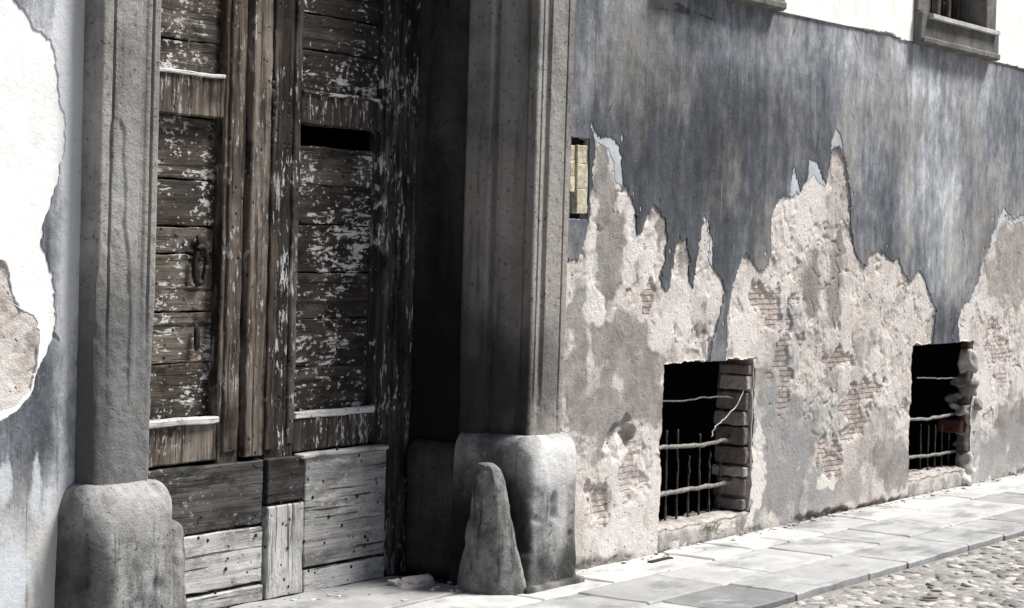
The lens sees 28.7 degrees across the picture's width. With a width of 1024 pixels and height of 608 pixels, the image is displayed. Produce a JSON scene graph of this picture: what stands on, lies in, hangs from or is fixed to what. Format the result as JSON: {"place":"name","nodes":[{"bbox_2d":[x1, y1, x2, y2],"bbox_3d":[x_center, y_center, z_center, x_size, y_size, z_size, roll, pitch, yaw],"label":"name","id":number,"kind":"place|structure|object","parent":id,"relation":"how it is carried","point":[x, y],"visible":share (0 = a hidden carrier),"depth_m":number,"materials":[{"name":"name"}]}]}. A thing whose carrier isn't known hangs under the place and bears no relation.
{"place":"outdoors","nodes":[
{"label":"outdoors","id":0,"kind":"place"},
{"bbox_2d":[405,569,457,584],"bbox_3d":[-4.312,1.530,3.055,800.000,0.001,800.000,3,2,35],"label":"ground","id":1,"kind":"structure","parent":0,"point":[442,581],"depth_m":10.09,"materials":[{"name":"soil"}]},
{"bbox_2d":[0,0,1023,607],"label":"old building","id":2,"kind":"structure","parent":1,"relation":"on","point":[300,296],"depth_m":9.23,"materials":[{"name":"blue paint"}]},
{"bbox_2d":[148,0,273,607],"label":"door leaf","id":3,"kind":"structure","parent":2,"relation":"in","point":[211,413],"depth_m":8.34,"materials":[{"name":"brown wood"}]},
{"bbox_2d":[249,0,392,599],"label":"door leaf","id":4,"kind":"structure","parent":2,"relation":"in","point":[319,393],"depth_m":8.93,"materials":[{"name":"brown wood"}]},
{"bbox_2d":[658,361,752,552],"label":"cellar window","id":5,"kind":"structure","parent":2,"relation":"in","point":[689,455],"depth_m":11.07,"materials":[{"name":"metal"}]},
{"bbox_2d":[711,375,748,436],"bbox_3d":[1.195,0.524,10.867,0.017,0.374,0.435,3,2,35],"label":"string","id":6,"kind":"object","parent":2,"relation":"hanging from","point":[729,412],"visible":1,"depth_m":10.85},
{"bbox_2d":[747,359,754,509],"bbox_3d":[1.313,0.717,10.944,0.015,0.831,0.036,3,2,35],"label":"window frame","id":7,"kind":"object","parent":2,"relation":"hanging from","point":[751,434],"visible":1,"depth_m":10.93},
{"bbox_2d":[727,0,786,11],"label":"upper window","id":8,"kind":"structure","parent":2,"relation":"in","point":[772,5],"depth_m":10.76,"materials":[{"name":"stone"}]},
{"bbox_2d":[906,342,982,497],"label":"cellar window","id":9,"kind":"structure","parent":2,"relation":"in","point":[934,424],"depth_m":14.10,"materials":[{"name":"metal"}]},
{"bbox_2d":[910,0,1000,60],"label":"upper window","id":10,"kind":"structure","parent":2,"relation":"in","point":[962,27],"depth_m":13.09,"materials":[{"name":"stone"}]},
{"bbox_2d":[230,473,1023,607],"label":"pavement","id":11,"kind":"structure","parent":0,"point":[779,566],"depth_m":9.96,"materials":[{"name":"stone"}]},
{"bbox_2d":[171,519,186,607],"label":"guard stone","id":12,"kind":"object","parent":11,"relation":"on","point":[179,599],"visible":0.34,"depth_m":7.31,"materials":[{"name":"grey stone"}]},
{"bbox_2d":[387,578,400,585],"bbox_3d":[-0.530,1.260,9.044,0.059,0.033,0.067,3,2,35],"label":"loose stone","id":13,"kind":"object","parent":11,"relation":"on","point":[393,582],"visible":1,"depth_m":9.02,"materials":[{"name":"grey stone"}]},
{"bbox_2d":[398,574,435,588],"bbox_3d":[-0.436,1.259,9.051,0.118,0.053,0.220,3,2,35],"label":"loose stone","id":14,"kind":"object","parent":11,"relation":"on","point":[415,581],"visible":1,"depth_m":9.01,"materials":[{"name":"grey stone"}]},
{"bbox_2d":[457,462,525,595],"bbox_3d":[-0.077,1.012,9.023,0.335,0.610,0.308,3,2,35],"label":"guard stone","id":15,"kind":"object","parent":11,"relation":"on","point":[490,563],"visible":1,"depth_m":8.90,"materials":[{"name":"grey stone"}]},
{"bbox_2d":[257,471,1023,607],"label":"plaster crumbs","id":16,"kind":"object","parent":11,"relation":"on","point":[773,528],"visible":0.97,"depth_m":11.13,"materials":[{"name":"grey stone"}]},
{"bbox_2d":[648,557,672,562],"bbox_3d":[0.743,1.282,9.985,0.035,0.016,0.200,3,2,35],"label":"drain cover","id":17,"kind":"object","parent":11,"relation":"on","point":[661,559],"visible":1,"depth_m":9.97,"materials":[{"name":"black metal"}]},
{"bbox_2d":[702,521,721,534],"bbox_3d":[1.077,1.182,10.596,0.057,0.078,0.220,3,2,35],"label":"weed","id":18,"kind":"object","parent":11,"relation":"on","point":[708,527],"visible":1,"depth_m":10.59,"materials":[{"name":"grey plant"}]},
{"bbox_2d":[775,535,1023,607],"bbox_3d":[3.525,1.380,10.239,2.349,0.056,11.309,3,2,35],"label":"cobbled road","id":19,"kind":"structure","parent":0,"point":[975,570],"depth_m":9.58,"materials":[{"name":"grey stone"}]}
]}

